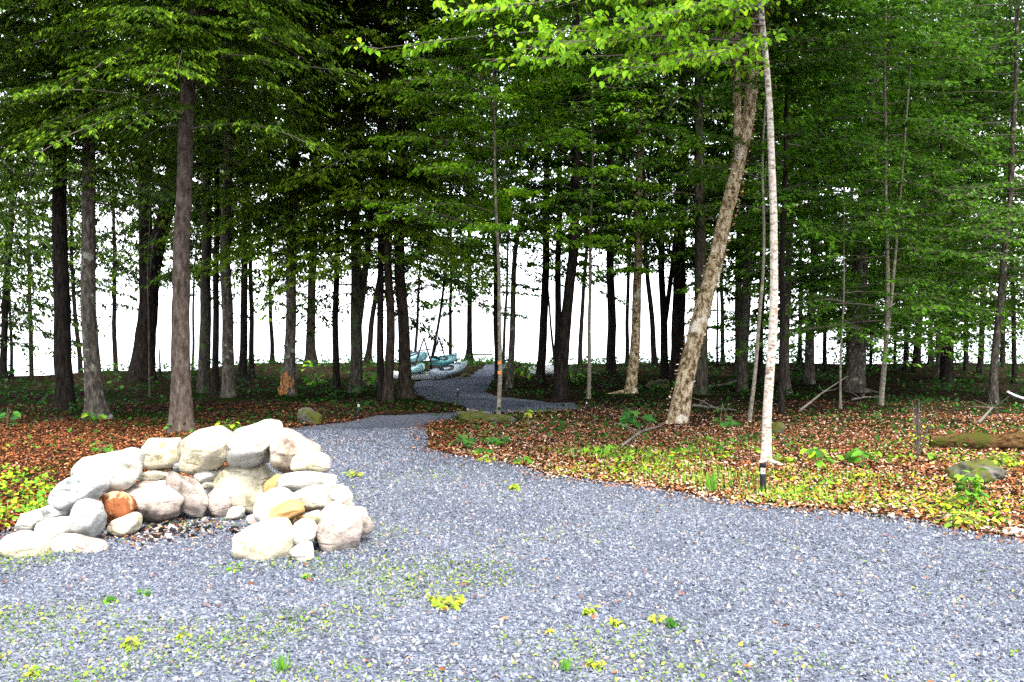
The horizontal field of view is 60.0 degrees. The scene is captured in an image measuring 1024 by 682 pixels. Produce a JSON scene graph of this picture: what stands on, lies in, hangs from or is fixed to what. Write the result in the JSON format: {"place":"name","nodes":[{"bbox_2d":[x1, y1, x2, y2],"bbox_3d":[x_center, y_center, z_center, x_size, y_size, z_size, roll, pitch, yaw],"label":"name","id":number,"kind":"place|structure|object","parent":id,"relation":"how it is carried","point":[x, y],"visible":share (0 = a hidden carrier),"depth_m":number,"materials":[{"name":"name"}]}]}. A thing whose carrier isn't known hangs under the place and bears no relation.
{"place":"outdoors","nodes":[
{"label":"outdoors","id":0,"kind":"place"},
{"bbox_2d":[0,362,1023,681],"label":"gravel path","id":1,"kind":"structure","parent":0,"point":[472,388],"depth_m":5.62,"materials":[{"name":"grey gravel"}]},
{"bbox_2d":[0,530,49,557],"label":"stone","id":2,"kind":"object","parent":1,"relation":"on","point":[20,543],"visible":0.82,"depth_m":6.53,"materials":[{"name":"beige stone"}]},
{"bbox_2d":[34,516,70,539],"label":"stone","id":3,"kind":"object","parent":2,"relation":"on","point":[51,528],"visible":0.82,"depth_m":6.74,"materials":[{"name":"white stone"}]},
{"bbox_2d":[15,509,43,531],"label":"stone","id":4,"kind":"object","parent":1,"relation":"on","point":[29,520],"visible":0.75,"depth_m":6.84,"materials":[{"name":"white stone"}]},
{"bbox_2d":[39,505,69,519],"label":"stone","id":5,"kind":"object","parent":4,"relation":"on","point":[49,511],"visible":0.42,"depth_m":6.96,"materials":[{"name":"grey stone"}]},
{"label":"stone","id":6,"kind":"object","parent":5,"relation":"on","visible":0},
{"bbox_2d":[47,471,109,510],"bbox_3d":[-3.494,1.224,7.142,0.394,0.336,0.400,0,1,0],"label":"stone","id":7,"kind":"object","parent":6,"relation":"on","point":[67,494],"visible":0.8,"depth_m":7.00,"materials":[{"name":"grey stone"}]},
{"bbox_2d":[49,533,107,552],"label":"stone","id":8,"kind":"object","parent":1,"relation":"on","point":[66,542],"visible":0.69,"depth_m":6.67,"materials":[{"name":"stone"}]},
{"bbox_2d":[69,498,106,537],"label":"stone","id":9,"kind":"object","parent":1,"relation":"on","point":[88,517],"visible":0.88,"depth_m":6.87,"materials":[{"name":"grey stone"}]},
{"bbox_2d":[106,512,142,536],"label":"stone","id":10,"kind":"object","parent":1,"relation":"on","point":[130,523],"visible":0.99,"depth_m":7.11,"materials":[{"name":"beige stone"}]},
{"bbox_2d":[124,481,183,522],"bbox_3d":[-3.103,1.406,7.693,0.532,0.353,0.428,0,1,0],"label":"stone","id":11,"kind":"object","parent":1,"relation":"on","point":[156,501],"visible":0.63,"depth_m":7.57,"materials":[{"name":"stone"}]},
{"bbox_2d":[70,447,144,492],"bbox_3d":[-3.453,1.126,7.638,0.548,0.416,0.538,0,1,0],"label":"stone","id":12,"kind":"object","parent":11,"relation":"on","point":[121,470],"visible":0.73,"depth_m":7.46,"materials":[{"name":"white stone"}]},
{"bbox_2d":[138,470,168,480],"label":"stone","id":13,"kind":"object","parent":11,"relation":"on","point":[154,475],"visible":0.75,"depth_m":7.90,"materials":[{"name":"beige stone"}]},
{"bbox_2d":[141,437,181,470],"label":"stone","id":14,"kind":"object","parent":13,"relation":"on","point":[162,454],"visible":0.76,"depth_m":7.96,"materials":[{"name":"beige stone"}]},
{"bbox_2d":[100,512,243,546],"bbox_3d":[-3.050,1.562,7.379,2.668,0.096,1.217,0,1,0],"label":"charcoal","id":15,"kind":"object","parent":1,"relation":"on","point":[169,528],"visible":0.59,"depth_m":7.33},
{"bbox_2d":[102,490,137,523],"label":"stone","id":16,"kind":"object","parent":15,"relation":"on","point":[117,504],"visible":0.66,"depth_m":7.33,"materials":[{"name":"orange stone"}]},
{"bbox_2d":[166,471,208,517],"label":"stone","id":17,"kind":"object","parent":1,"relation":"on","point":[192,491],"visible":0.91,"depth_m":7.72,"materials":[{"name":"stone"}]},
{"bbox_2d":[206,487,231,517],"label":"stone","id":18,"kind":"object","parent":1,"relation":"on","point":[220,502],"visible":0.84,"depth_m":7.85,"materials":[{"name":"stone"}]},
{"bbox_2d":[200,481,213,489],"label":"stone","id":19,"kind":"object","parent":18,"relation":"on","point":[208,485],"visible":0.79,"depth_m":7.88,"materials":[{"name":"white stone"}]},
{"bbox_2d":[193,469,216,482],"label":"stone","id":20,"kind":"object","parent":19,"relation":"on","point":[203,476],"visible":0.71,"depth_m":7.88,"materials":[{"name":"white stone"}]},
{"bbox_2d":[178,425,231,474],"bbox_3d":[-2.766,0.991,8.021,0.494,0.421,0.481,0,1,0],"label":"stone","id":21,"kind":"object","parent":20,"relation":"on","point":[202,450],"visible":0.88,"depth_m":7.84,"materials":[{"name":"beige stone"}]},
{"bbox_2d":[213,464,275,514],"bbox_3d":[-2.412,1.364,8.117,0.672,0.559,0.470,0,1,0],"label":"stone","id":22,"kind":"object","parent":1,"relation":"on","point":[245,487],"visible":0.45,"depth_m":7.93,"materials":[{"name":"beige stone"}]},
{"bbox_2d":[226,419,282,468],"bbox_3d":[-2.325,0.948,8.006,0.515,0.478,0.500,0,1,0],"label":"stone","id":23,"kind":"object","parent":22,"relation":"on","point":[247,447],"visible":0.78,"depth_m":7.85,"materials":[{"name":"white stone"}]},
{"bbox_2d":[269,428,320,473],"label":"stone","id":24,"kind":"object","parent":23,"relation":"on","point":[286,445],"visible":0.65,"depth_m":7.75,"materials":[{"name":"white stone"}]},
{"bbox_2d":[231,517,295,560],"bbox_3d":[-1.816,1.496,6.601,0.484,0.393,0.435,0,1,0],"label":"stone","id":25,"kind":"object","parent":1,"relation":"on","point":[268,538],"visible":0.68,"depth_m":6.44,"materials":[{"name":"beige stone"}]},
{"bbox_2d":[253,486,304,524],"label":"stone","id":26,"kind":"object","parent":1,"relation":"on","point":[266,502],"visible":0.47,"depth_m":7.01,"materials":[{"name":"white stone"}]},
{"bbox_2d":[277,471,336,491],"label":"stone","id":27,"kind":"object","parent":26,"relation":"on","point":[295,481],"visible":0.73,"depth_m":7.28,"materials":[{"name":"white stone"}]},
{"bbox_2d":[290,451,330,472],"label":"stone","id":28,"kind":"object","parent":27,"relation":"on","point":[316,461],"visible":0.91,"depth_m":7.48,"materials":[{"name":"beige stone"}]},
{"bbox_2d":[287,486,331,511],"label":"stone","id":29,"kind":"object","parent":26,"relation":"on","point":[311,498],"visible":0.78,"depth_m":6.90,"materials":[{"name":"beige stone"}]},
{"bbox_2d":[289,541,313,561],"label":"stone","id":30,"kind":"object","parent":1,"relation":"on","point":[303,550],"visible":0.8,"depth_m":6.38,"materials":[{"name":"white stone"}]},
{"bbox_2d":[292,518,317,544],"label":"stone","id":31,"kind":"object","parent":30,"relation":"on","point":[304,529],"visible":0.86,"depth_m":6.51,"materials":[{"name":"white stone"}]},
{"bbox_2d":[316,501,362,551],"bbox_3d":[-1.329,1.447,6.752,0.390,0.435,0.331,0,1,0],"label":"stone","id":32,"kind":"object","parent":1,"relation":"on","point":[340,526],"visible":0.79,"depth_m":6.64,"materials":[{"name":"stone"}]},
{"bbox_2d":[0,463,1020,681],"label":"weeds","id":33,"kind":"object","parent":1,"relation":"on","point":[325,625],"visible":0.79,"depth_m":4.86,"materials":[{"name":"green plant"}]},
{"bbox_2d":[0,361,1023,539],"bbox_3d":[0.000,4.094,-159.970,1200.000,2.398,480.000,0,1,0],"label":"ground","id":34,"kind":"structure","parent":0,"point":[893,382],"depth_m":18.79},
{"bbox_2d":[0,94,53,375],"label":"conifer tree","id":35,"kind":"object","parent":34,"relation":"on","point":[10,325],"visible":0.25,"depth_m":32.97,"materials":[{"name":"green plant"}]},
{"bbox_2d":[0,2,100,379],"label":"conifer tree","id":36,"kind":"object","parent":34,"relation":"on","point":[5,309],"visible":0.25,"depth_m":30.95,"materials":[{"name":"green plant"}]},
{"bbox_2d":[0,1,107,372],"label":"conifer tree","id":37,"kind":"object","parent":34,"relation":"on","point":[6,269],"visible":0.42,"depth_m":25.29,"materials":[{"name":"green plant"}]},
{"bbox_2d":[0,1,122,375],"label":"conifer tree","id":38,"kind":"object","parent":34,"relation":"on","point":[31,308],"visible":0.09,"depth_m":39.95,"materials":[{"name":"green plant"}]},
{"bbox_2d":[15,69,123,372],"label":"conifer tree","id":39,"kind":"object","parent":34,"relation":"on","point":[71,237],"visible":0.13,"depth_m":35.92,"materials":[{"name":"green plant"}]},
{"bbox_2d":[12,3,171,329],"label":"conifer tree","id":40,"kind":"object","parent":34,"relation":"on","point":[133,298],"visible":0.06,"depth_m":44.84,"materials":[{"name":"green plant"}]},
{"bbox_2d":[50,1,171,370],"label":"conifer tree","id":41,"kind":"object","parent":34,"relation":"on","point":[114,314],"visible":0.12,"depth_m":43.89,"materials":[{"name":"green plant"}]},
{"bbox_2d":[0,0,271,419],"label":"conifer tree","id":42,"kind":"object","parent":34,"relation":"on","point":[95,396],"visible":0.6,"depth_m":16.76,"materials":[{"name":"green plant"}]},
{"bbox_2d":[0,0,340,408],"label":"conifer tree","id":43,"kind":"object","parent":34,"relation":"on","point":[64,394],"visible":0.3,"depth_m":18.77,"materials":[{"name":"green plant"}]},
{"bbox_2d":[67,0,280,382],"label":"conifer tree","id":44,"kind":"object","parent":34,"relation":"on","point":[137,371],"visible":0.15,"depth_m":28.75,"materials":[{"name":"green plant"}]},
{"bbox_2d":[96,11,259,311],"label":"conifer tree","id":45,"kind":"object","parent":34,"relation":"on","point":[197,283],"visible":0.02,"depth_m":43.94,"materials":[{"name":"green plant"}]},
{"bbox_2d":[0,0,384,433],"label":"conifer tree","id":46,"kind":"object","parent":34,"relation":"on","point":[195,30],"visible":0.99,"depth_m":13.85,"materials":[{"name":"green plant"}]},
{"bbox_2d":[96,1,316,393],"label":"conifer tree","id":47,"kind":"object","parent":34,"relation":"on","point":[204,370],"visible":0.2,"depth_m":24.59,"materials":[{"name":"green plant"}]},
{"bbox_2d":[143,3,290,393],"bbox_3d":[-7.693,-6.037,23.431,4.190,15.150,4.354,0,1,31],"label":"conifer tree","id":48,"kind":"object","parent":34,"relation":"on","point":[215,386],"visible":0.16,"depth_m":23.38,"materials":[{"name":"green plant"}]},
{"bbox_2d":[110,0,347,397],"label":"conifer tree","id":49,"kind":"object","parent":34,"relation":"on","point":[228,388],"visible":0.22,"depth_m":21.82,"materials":[{"name":"green plant"}]},
{"bbox_2d":[157,8,333,380],"bbox_3d":[-9.347,-7.047,31.020,6.104,17.150,5.959,0,1,0],"label":"conifer tree","id":50,"kind":"object","parent":34,"relation":"on","point":[242,366],"visible":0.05,"depth_m":30.90,"materials":[{"name":"green plant"}]},
{"bbox_2d":[193,54,305,377],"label":"conifer tree","id":51,"kind":"object","parent":34,"relation":"on","point":[251,337],"visible":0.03,"depth_m":31.93,"materials":[{"name":"green plant"}]},
{"bbox_2d":[190,70,331,362],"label":"conifer tree","id":52,"kind":"object","parent":34,"relation":"on","point":[270,303],"visible":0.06,"depth_m":44.88,"materials":[{"name":"green plant"}]},
{"bbox_2d":[145,0,437,395],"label":"conifer tree","id":53,"kind":"object","parent":34,"relation":"on","point":[288,377],"visible":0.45,"depth_m":21.52,"materials":[{"name":"green plant"}]},
{"bbox_2d":[248,14,377,365],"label":"conifer tree","id":54,"kind":"object","parent":34,"relation":"on","point":[310,352],"visible":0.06,"depth_m":42.83,"materials":[{"name":"green plant"}]},
{"bbox_2d":[241,6,433,391],"bbox_3d":[-4.812,-6.503,24.419,5.257,16.150,5.650,0,1,0],"label":"conifer tree","id":55,"kind":"object","parent":34,"relation":"on","point":[336,382],"visible":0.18,"depth_m":24.66,"materials":[{"name":"green plant"}]},
{"bbox_2d":[240,0,476,392],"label":"conifer tree","id":56,"kind":"object","parent":34,"relation":"on","point":[359,281],"visible":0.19,"depth_m":24.15,"materials":[{"name":"green plant"}]},
{"bbox_2d":[283,0,493,399],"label":"conifer tree","id":57,"kind":"object","parent":34,"relation":"on","point":[380,326],"visible":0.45,"depth_m":21.50,"materials":[{"name":"green plant"}]},
{"bbox_2d":[342,59,437,362],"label":"conifer tree","id":58,"kind":"object","parent":34,"relation":"on","point":[367,356],"visible":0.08,"depth_m":44.89,"materials":[{"name":"green plant"}]},
{"bbox_2d":[262,0,544,398],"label":"conifer tree","id":59,"kind":"object","parent":34,"relation":"on","point":[405,387],"visible":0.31,"depth_m":21.88,"materials":[{"name":"green plant"}]},
{"bbox_2d":[205,0,673,401],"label":"conifer tree","id":60,"kind":"object","parent":34,"relation":"on","point":[383,155],"visible":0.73,"depth_m":20.35,"materials":[{"name":"green plant"}]},
{"bbox_2d":[370,1,521,354],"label":"conifer tree","id":61,"kind":"object","parent":34,"relation":"on","point":[464,237],"visible":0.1,"depth_m":44.18,"materials":[{"name":"green plant"}]},
{"bbox_2d":[392,31,520,370],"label":"sapling","id":62,"kind":"object","parent":34,"relation":"on","point":[445,282],"visible":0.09,"depth_m":32.54,"materials":[{"name":"green plant"}]},
{"bbox_2d":[0,436,917,512],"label":"grass","id":63,"kind":"structure","parent":34,"relation":"on","point":[684,475],"depth_m":9.79,"materials":[{"name":"green plant"}]},
{"bbox_2d":[384,5,550,362],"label":"conifer tree","id":64,"kind":"object","parent":34,"relation":"on","point":[469,349],"visible":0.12,"depth_m":45.87,"materials":[{"name":"green plant"}]},
{"bbox_2d":[343,0,621,413],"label":"sapling","id":65,"kind":"object","parent":34,"relation":"on","point":[498,49],"visible":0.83,"depth_m":17.65,"materials":[{"name":"green plant"}]},
{"bbox_2d":[414,0,568,377],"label":"sapling","id":66,"kind":"object","parent":34,"relation":"on","point":[495,302],"visible":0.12,"depth_m":31.93,"materials":[{"name":"green plant"}]},
{"bbox_2d":[0,398,1023,681],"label":"leaf litter","id":67,"kind":"object","parent":34,"relation":"on","point":[118,444],"visible":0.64,"depth_m":11.73,"materials":[{"name":"brown plant"}]},
{"bbox_2d":[0,320,1023,529],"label":"ground cover","id":68,"kind":"object","parent":34,"relation":"on","point":[334,393],"visible":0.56,"depth_m":18.07,"materials":[{"name":"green plant"}]},
{"bbox_2d":[410,33,649,387],"bbox_3d":[0.534,-3.797,25.852,7.964,10.650,7.069,0,1,0],"label":"broadleaf tree","id":69,"kind":"object","parent":34,"relation":"on","point":[511,350],"visible":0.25,"depth_m":25.69,"materials":[{"name":"green plant"}]},
{"bbox_2d":[464,2,634,384],"bbox_3d":[1.189,-7.040,27.986,5.863,17.150,6.344,0,1,0],"label":"conifer tree","id":70,"kind":"object","parent":34,"relation":"on","point":[542,353],"visible":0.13,"depth_m":27.89,"materials":[{"name":"green plant"}]},
{"bbox_2d":[488,4,633,384],"bbox_3d":[1.410,-6.573,27.039,5.277,16.150,4.899,0,1,0],"label":"conifer tree","id":71,"kind":"object","parent":34,"relation":"on","point":[557,300],"visible":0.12,"depth_m":26.91,"materials":[{"name":"green plant"}]},
{"bbox_2d":[445,0,696,399],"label":"conifer tree","id":72,"kind":"object","parent":34,"relation":"on","point":[560,389],"visible":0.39,"depth_m":22.52,"materials":[{"name":"green plant"}]},
{"bbox_2d":[524,45,649,369],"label":"conifer tree","id":73,"kind":"object","parent":34,"relation":"on","point":[581,322],"visible":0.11,"depth_m":39.92,"materials":[{"name":"green plant"}]},
{"bbox_2d":[498,11,690,398],"bbox_3d":[1.811,-3.440,22.677,4.910,10.150,5.458,0,1,0],"label":"sapling","id":74,"kind":"object","parent":34,"relation":"on","point":[596,236],"visible":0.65,"depth_m":22.44,"materials":[{"name":"green plant"}]},
{"bbox_2d":[343,0,869,465],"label":"birch tree","id":75,"kind":"object","parent":34,"relation":"on","point":[678,10],"visible":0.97,"depth_m":9.78,"materials":[{"name":"white plant"}]},
{"bbox_2d":[540,0,677,376],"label":"conifer tree","id":76,"kind":"object","parent":34,"relation":"on","point":[611,348],"visible":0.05,"depth_m":33.86,"materials":[{"name":"green plant"}]},
{"bbox_2d":[554,74,693,364],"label":"conifer tree","id":77,"kind":"object","parent":34,"relation":"on","point":[626,320],"visible":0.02,"depth_m":44.91,"materials":[{"name":"green plant"}]},
{"bbox_2d":[501,0,779,393],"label":"birch tree","id":78,"kind":"object","parent":34,"relation":"on","point":[632,377],"visible":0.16,"depth_m":24.36,"materials":[{"name":"green plant"}]},
{"bbox_2d":[592,35,694,365],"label":"conifer tree","id":79,"kind":"object","parent":34,"relation":"on","point":[654,360],"visible":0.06,"depth_m":41.90,"materials":[{"name":"green plant"}]},
{"bbox_2d":[599,17,726,379],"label":"conifer tree","id":80,"kind":"object","parent":34,"relation":"on","point":[664,298],"visible":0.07,"depth_m":29.91,"materials":[{"name":"green plant"}]},
{"bbox_2d":[593,1,796,384],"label":"conifer tree","id":81,"kind":"object","parent":34,"relation":"on","point":[680,270],"visible":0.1,"depth_m":28.80,"materials":[{"name":"green plant"}]},
{"bbox_2d":[582,0,816,394],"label":"conifer tree","id":82,"kind":"object","parent":34,"relation":"on","point":[699,244],"visible":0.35,"depth_m":23.29,"materials":[{"name":"green plant"}]},
{"bbox_2d":[429,0,980,423],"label":"birch tree","id":83,"kind":"object","parent":34,"relation":"on","point":[679,409],"visible":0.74,"depth_m":16.33,"materials":[{"name":"green plant"}]},
{"bbox_2d":[672,217,754,365],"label":"sapling","id":84,"kind":"object","parent":34,"relation":"on","point":[724,316],"visible":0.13,"depth_m":41.94,"materials":[{"name":"green plant"}]},
{"bbox_2d":[627,0,848,391],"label":"conifer tree","id":85,"kind":"object","parent":34,"relation":"on","point":[742,367],"visible":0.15,"depth_m":24.59,"materials":[{"name":"green plant"}]},
{"bbox_2d":[689,24,838,382],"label":"conifer tree","id":86,"kind":"object","parent":34,"relation":"on","point":[760,371],"visible":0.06,"depth_m":28.91,"materials":[{"name":"green plant"}]},
{"bbox_2d":[632,0,925,413],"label":"conifer tree","id":87,"kind":"object","parent":34,"relation":"on","point":[784,229],"visible":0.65,"depth_m":18.07,"materials":[{"name":"green plant"}]},
{"bbox_2d":[677,0,894,421],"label":"sapling","id":88,"kind":"object","parent":34,"relation":"on","point":[787,88],"visible":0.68,"depth_m":16.58,"materials":[{"name":"green plant"}]},
{"bbox_2d":[655,0,936,394],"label":"broadleaf tree","id":89,"kind":"object","parent":34,"relation":"on","point":[788,264],"visible":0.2,"depth_m":23.90,"materials":[{"name":"green plant"}]},
{"bbox_2d":[678,0,951,384],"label":"broadleaf tree","id":90,"kind":"object","parent":34,"relation":"on","point":[809,370],"visible":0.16,"depth_m":27.45,"materials":[{"name":"green plant"}]},
{"bbox_2d":[752,75,911,371],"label":"sapling","id":91,"kind":"object","parent":34,"relation":"on","point":[824,361],"visible":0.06,"depth_m":37.93,"materials":[{"name":"green plant"}]},
{"bbox_2d":[727,102,987,408],"bbox_3d":[7.149,-1.945,19.422,4.846,7.150,4.289,0,1,0],"label":"sapling","id":92,"kind":"object","parent":34,"relation":"on","point":[861,215],"visible":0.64,"depth_m":19.27,"materials":[{"name":"green plant"}]},
{"bbox_2d":[710,0,1023,392],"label":"broadleaf tree","id":93,"kind":"object","parent":34,"relation":"on","point":[856,369],"visible":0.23,"depth_m":24.32,"materials":[{"name":"green plant"}]},
{"bbox_2d":[727,0,1023,405],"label":"sapling","id":94,"kind":"object","parent":34,"relation":"on","point":[903,76],"visible":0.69,"depth_m":19.72,"materials":[{"name":"green plant"}]},
{"bbox_2d":[832,0,1022,372],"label":"conifer tree","id":95,"kind":"object","parent":34,"relation":"on","point":[917,358],"visible":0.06,"depth_m":35.85,"materials":[{"name":"green plant"}]},
{"bbox_2d":[836,0,1023,402],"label":"broadleaf tree","id":96,"kind":"object","parent":34,"relation":"on","point":[1003,270],"visible":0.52,"depth_m":21.59,"materials":[{"name":"green plant"}]},
{"bbox_2d":[836,0,1023,382],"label":"conifer tree","id":97,"kind":"object","parent":34,"relation":"on","point":[946,365],"visible":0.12,"depth_m":29.83,"materials":[{"name":"green plant"}]},
{"bbox_2d":[842,0,1023,377],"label":"conifer tree","id":98,"kind":"object","parent":34,"relation":"on","point":[937,366],"visible":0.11,"depth_m":31.67,"materials":[{"name":"plant"}]},
{"bbox_2d":[876,0,1023,313],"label":"broadleaf tree","id":99,"kind":"object","parent":34,"relation":"on","point":[1009,27],"visible":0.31,"depth_m":23.97,"materials":[{"name":"green plant"}]},
{"bbox_2d":[897,0,1023,383],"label":"sapling","id":100,"kind":"object","parent":34,"relation":"on","point":[1013,343],"visible":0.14,"depth_m":28.96,"materials":[{"name":"green plant"}]},
{"bbox_2d":[904,15,1023,374],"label":"conifer tree","id":101,"kind":"object","parent":34,"relation":"on","point":[980,364],"visible":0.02,"depth_m":34.90,"materials":[{"name":"green plant"}]},
{"bbox_2d":[952,468,989,510],"bbox_3d":[4.228,1.367,8.116,0.373,0.409,0.341,0,1,0],"label":"shrub","id":102,"kind":"object","parent":34,"relation":"on","point":[970,492],"visible":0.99,"depth_m":8.11,"materials":[{"name":"green plant"}]},
{"bbox_2d":[944,459,1006,482],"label":"rock","id":103,"kind":"object","parent":34,"relation":"on","point":[994,472],"visible":0.64,"depth_m":9.79,"materials":[{"name":"grey stone"}]},
{"bbox_2d":[929,432,1023,451],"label":"fallen log","id":104,"kind":"object","parent":34,"relation":"on","point":[1002,442],"visible":0.83,"depth_m":12.39,"materials":[{"name":"brown wood"}]},
{"bbox_2d":[0,333,1023,375],"bbox_3d":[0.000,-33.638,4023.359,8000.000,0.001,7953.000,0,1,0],"label":"lake","id":105,"kind":"structure","parent":0,"point":[526,346],"depth_m":162.11,"materials":[{"name":"grey liquid"}]},
{"bbox_2d":[0,0,1023,332],"label":"sky","id":106,"kind":"structure","parent":0,"point":[482,322],"materials":[{"name":"white"}]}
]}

